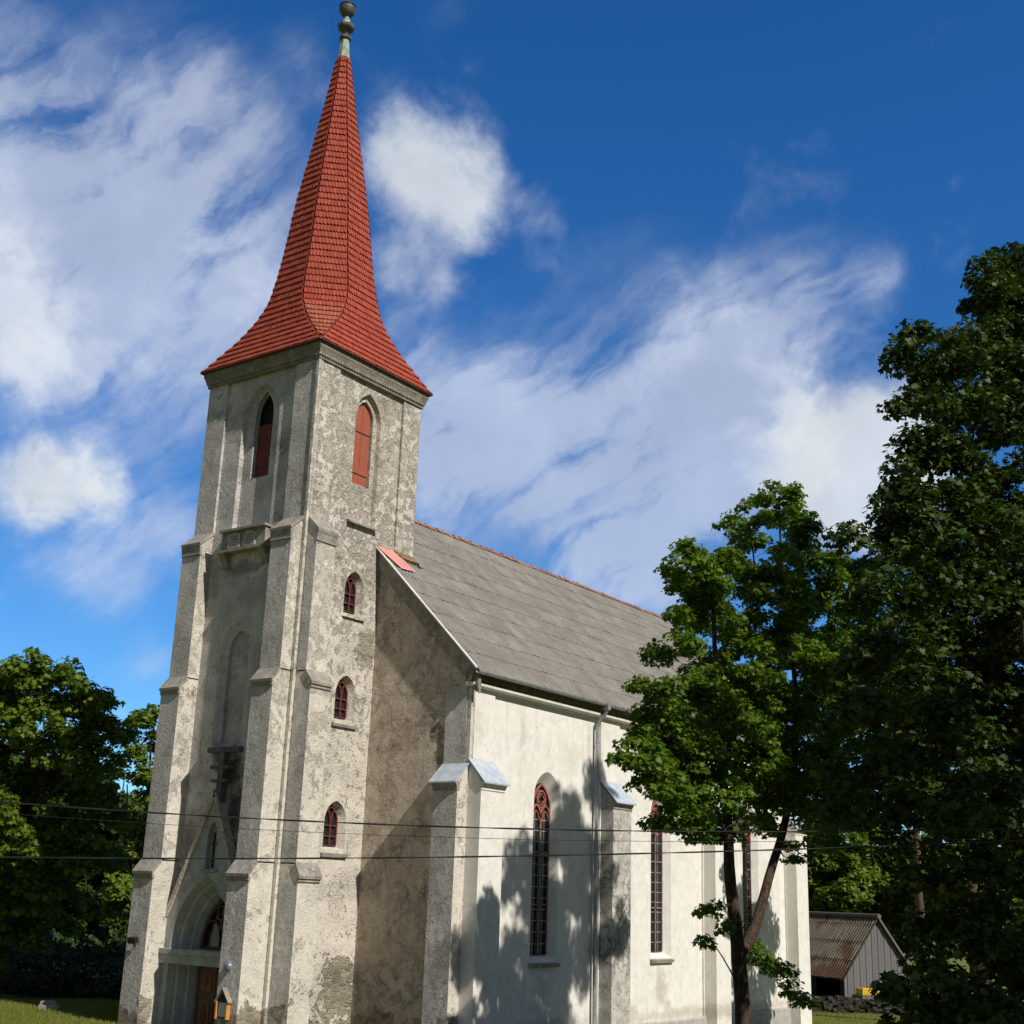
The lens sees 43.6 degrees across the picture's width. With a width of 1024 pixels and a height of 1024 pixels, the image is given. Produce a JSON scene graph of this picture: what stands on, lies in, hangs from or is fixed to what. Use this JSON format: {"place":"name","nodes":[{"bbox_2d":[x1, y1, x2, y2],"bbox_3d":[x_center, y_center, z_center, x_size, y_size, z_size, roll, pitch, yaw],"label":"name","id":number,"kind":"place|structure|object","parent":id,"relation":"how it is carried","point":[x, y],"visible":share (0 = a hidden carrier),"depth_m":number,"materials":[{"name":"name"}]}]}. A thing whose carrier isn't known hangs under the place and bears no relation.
{"place":"outdoors","nodes":[
{"label":"outdoors","id":0,"kind":"place"},
{"bbox_2d":[0,801,1023,832],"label":"power cable","id":1,"kind":"object","parent":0,"point":[508,828],"visible":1,"depth_m":15.99,"materials":[{"name":"rubber"}]},
{"bbox_2d":[0,839,1023,858],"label":"power cable","id":2,"kind":"object","parent":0,"point":[523,855],"visible":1,"depth_m":15.60,"materials":[{"name":"rubber"}]},
{"bbox_2d":[0,931,1023,1023],"bbox_3d":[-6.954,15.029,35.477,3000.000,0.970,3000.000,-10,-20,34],"label":"ground","id":3,"kind":"structure","parent":0,"point":[822,992],"depth_m":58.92,"materials":[{"name":"plant"}]},
{"bbox_2d":[8,754,24,767],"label":"background tree","id":4,"kind":"object","parent":3,"relation":"on","point":[15,758],"visible":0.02,"depth_m":72.61,"materials":[{"name":"green plant"}]},
{"bbox_2d":[10,838,32,926],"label":"background tree","id":5,"kind":"object","parent":3,"relation":"on","point":[29,841],"depth_m":66.45,"materials":[{"name":"green plant"}]},
{"bbox_2d":[11,747,69,846],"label":"background tree","id":6,"kind":"object","parent":3,"relation":"on","point":[19,757],"depth_m":75.30,"materials":[{"name":"green plant"}]},
{"bbox_2d":[38,1000,61,1010],"bbox_3d":[-14.813,15.850,41.011,0.725,0.330,0.520,2,-17,1],"label":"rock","id":7,"kind":"object","parent":3,"relation":"on","point":[47,1004],"visible":0.63,"depth_m":40.78,"materials":[{"name":"stone"}]},
{"bbox_2d":[22,860,93,937],"bbox_3d":[-22.561,19.522,63.063,3.856,6.467,4.541,5,-17,-10],"label":"background tree","id":8,"kind":"object","parent":3,"relation":"on","point":[69,907],"visible":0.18,"depth_m":62.54,"materials":[{"name":"green plant"}]},
{"bbox_2d":[0,925,126,999],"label":"undergrowth","id":9,"kind":"object","parent":3,"relation":"on","point":[104,956],"visible":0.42,"depth_m":49.55,"materials":[{"name":"green plant"}]},
{"bbox_2d":[14,961,123,978],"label":"wildflowers","id":10,"kind":"object","parent":9,"relation":"on","point":[63,969],"visible":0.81,"depth_m":47.35,"materials":[{"name":"plant"}]},
{"bbox_2d":[0,646,142,993],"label":"maple tree","id":11,"kind":"object","parent":3,"relation":"on","point":[29,698],"visible":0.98,"depth_m":45.88,"materials":[{"name":"green plant"}]},
{"bbox_2d":[26,774,144,905],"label":"background tree","id":12,"kind":"object","parent":3,"relation":"on","point":[112,834],"visible":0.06,"depth_m":71.04,"materials":[{"name":"green plant"}]},
{"bbox_2d":[60,834,129,939],"bbox_3d":[-21.047,20.073,65.459,4.996,7.114,4.241,1,-17,4],"label":"background tree","id":13,"kind":"object","parent":3,"relation":"on","point":[93,925],"visible":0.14,"depth_m":64.47,"materials":[{"name":"green plant"}]},
{"bbox_2d":[90,846,136,939],"bbox_3d":[-19.322,20.212,64.585,3.856,6.467,4.541,-4,-18,19],"label":"background tree","id":14,"kind":"object","parent":3,"relation":"on","point":[116,922],"visible":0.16,"depth_m":62.66,"materials":[{"name":"green plant"}]},
{"bbox_2d":[75,703,159,927],"bbox_3d":[-16.747,15.085,58.155,4.861,12.600,7.065,13,-20,-31],"label":"maple tree","id":15,"kind":"object","parent":3,"relation":"on","point":[118,889],"visible":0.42,"depth_m":57.23,"materials":[{"name":"green plant"}]},
{"bbox_2d":[100,771,144,842],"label":"background tree","id":16,"kind":"object","parent":3,"relation":"on","point":[120,774],"visible":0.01,"depth_m":74.22,"materials":[{"name":"green plant"}]},
{"bbox_2d":[117,0,811,1023],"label":"church","id":17,"kind":"structure","parent":3,"relation":"on","point":[357,642],"depth_m":40.82,"materials":[{"name":"paint"}]},
{"bbox_2d":[127,936,137,945],"bbox_3d":[-11.277,12.780,38.081,0.340,0.259,0.210,-10,-20,34],"label":"floodlight","id":18,"kind":"object","parent":17,"relation":"attached to","point":[132,940],"visible":1,"depth_m":38.01,"materials":[{"name":"black metal"}]},
{"bbox_2d":[193,966,218,1023],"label":"door","id":19,"kind":"structure","parent":17,"relation":"in","point":[207,984],"depth_m":37.85,"materials":[{"name":"brown wood"}]},
{"bbox_2d":[200,899,224,950],"bbox_3d":[-8.682,12.318,38.275,1.600,1.525,0.100,-10,-20,34],"label":"tympanum window","id":20,"kind":"structure","parent":17,"relation":"in","point":[211,939],"depth_m":38.44,"materials":[{"name":"black glass"}]},
{"bbox_2d":[214,987,231,1019],"bbox_3d":[-7.999,13.594,35.398,0.560,0.820,0.160,-10,-20,34],"label":"notice box","id":21,"kind":"object","parent":17,"relation":"attached to","point":[223,1001],"visible":1,"depth_m":35.38,"materials":[{"name":"orange wood"}]},
{"bbox_2d":[224,961,231,971],"bbox_3d":[-7.931,12.673,35.664,0.290,0.290,0.137,-10,-20,34],"label":"wall lamp","id":22,"kind":"object","parent":17,"relation":"attached to","point":[227,966],"visible":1,"depth_m":35.60,"materials":[{"name":"white glass"}]},
{"bbox_2d":[320,806,347,856],"bbox_3d":[-5.484,9.749,39.078,0.370,1.550,1.120,-10,-20,34],"label":"tower window","id":23,"kind":"structure","parent":17,"relation":"in","point":[330,829],"depth_m":39.21,"materials":[{"name":"red glass"}]},
{"bbox_2d":[331,681,356,729],"bbox_3d":[-5.323,6.030,40.241,0.370,1.510,1.100,-10,-20,34],"label":"tower window","id":24,"kind":"structure","parent":17,"relation":"in","point":[341,694],"depth_m":40.37,"materials":[{"name":"red glass"}]},
{"bbox_2d":[342,577,363,621],"bbox_3d":[-5.169,2.769,41.298,0.350,1.450,1.000,-10,-20,34],"label":"tower window","id":25,"kind":"structure","parent":17,"relation":"in","point":[350,587],"depth_m":41.42,"materials":[{"name":"red glass"}]},
{"bbox_2d":[528,783,559,967],"bbox_3d":[0.991,11.559,40.940,0.420,5.680,1.600,-10,-20,34],"label":"nave window","id":26,"kind":"structure","parent":17,"relation":"in","point":[540,865],"depth_m":41.11,"materials":[{"name":"black glass"}]},
{"bbox_2d":[650,802,673,962],"bbox_3d":[5.372,13.482,46.806,0.420,5.680,1.600,-10,-20,34],"label":"nave window","id":27,"kind":"structure","parent":17,"relation":"in","point":[656,847],"depth_m":46.90,"materials":[{"name":"black glass"}]},
{"bbox_2d":[742,816,751,957],"bbox_3d":[9.758,15.407,52.681,0.420,5.680,1.600,-10,-20,34],"label":"nave window","id":28,"kind":"structure","parent":17,"relation":"in","point":[746,855],"depth_m":52.99,"materials":[{"name":"black glass"}]},
{"bbox_2d":[604,479,917,1023],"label":"maple tree","id":29,"kind":"object","parent":3,"relation":"on","point":[758,704],"visible":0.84,"depth_m":27.77,"materials":[{"name":"green plant"}]},
{"bbox_2d":[803,819,887,913],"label":"background tree","id":30,"kind":"object","parent":3,"relation":"on","point":[844,881],"visible":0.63,"depth_m":98.64,"materials":[{"name":"green plant"}]},
{"bbox_2d":[809,911,911,996],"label":"shed","id":31,"kind":"structure","parent":3,"relation":"on","point":[850,953],"depth_m":74.07,"materials":[{"name":"grey wood"}]},
{"bbox_2d":[852,994,873,999],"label":"stone block","id":32,"kind":"structure","parent":3,"relation":"on","point":[868,997],"depth_m":70.95,"materials":[{"name":"grey stone"}]},
{"bbox_2d":[856,988,871,994],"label":"crate","id":33,"kind":"object","parent":32,"relation":"on","point":[861,991],"visible":0.8,"depth_m":71.22,"materials":[{"name":"yellow plastic"}]},
{"bbox_2d":[846,827,905,935],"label":"background tree","id":34,"kind":"object","parent":3,"relation":"on","point":[885,861],"visible":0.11,"depth_m":103.54,"materials":[{"name":"green plant"}]},
{"bbox_2d":[838,608,958,1023],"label":"maple tree","id":35,"kind":"object","parent":3,"relation":"on","point":[918,898],"visible":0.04,"depth_m":57.86,"materials":[{"name":"green plant"}]},
{"bbox_2d":[873,834,950,956],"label":"background tree","id":36,"kind":"object","parent":3,"relation":"on","point":[897,902],"visible":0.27,"depth_m":97.29,"materials":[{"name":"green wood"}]},
{"bbox_2d":[806,240,1023,857],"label":"maple tree","id":37,"kind":"object","parent":3,"relation":"on","point":[978,575],"visible":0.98,"depth_m":26.31,"materials":[{"name":"green plant"}]},
{"bbox_2d":[811,995,1021,1015],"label":"stone wall","id":38,"kind":"structure","parent":3,"relation":"on","point":[838,1003],"depth_m":62.25,"materials":[{"name":"grey stone"}]},
{"bbox_2d":[863,627,1017,990],"bbox_3d":[16.297,11.678,46.500,6.221,15.370,6.630,-10,-20,34],"label":"maple tree","id":39,"kind":"object","parent":3,"relation":"on","point":[919,734],"visible":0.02,"depth_m":46.54,"materials":[{"name":"green plant"}]},
{"bbox_2d":[867,621,1023,1023],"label":"maple tree","id":40,"kind":"object","parent":3,"relation":"on","point":[977,928],"visible":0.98,"depth_m":19.43,"materials":[{"name":"green plant"}]},
{"bbox_2d":[904,831,1018,979],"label":"background tree","id":41,"kind":"object","parent":3,"relation":"on","point":[929,899],"visible":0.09,"depth_m":90.39,"materials":[{"name":"green plant"}]},
{"bbox_2d":[975,830,1023,922],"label":"background tree","id":42,"kind":"object","parent":3,"relation":"on","point":[990,838],"visible":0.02,"depth_m":91.18,"materials":[{"name":"green plant"}]},
{"bbox_2d":[0,0,1023,845],"label":"sky","id":43,"kind":"structure","parent":0,"point":[643,265],"materials":[{"name":"blue"}]},
{"bbox_2d":[5,813,1020,841],"bbox_3d":[-1.041,3.817,16.305,24.116,0.625,0.182,2,-17,0],"label":"power cable","id":44,"kind":"object","parent":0,"point":[538,839],"visible":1,"depth_m":16.30,"materials":[{"name":"rubber"}]}
]}

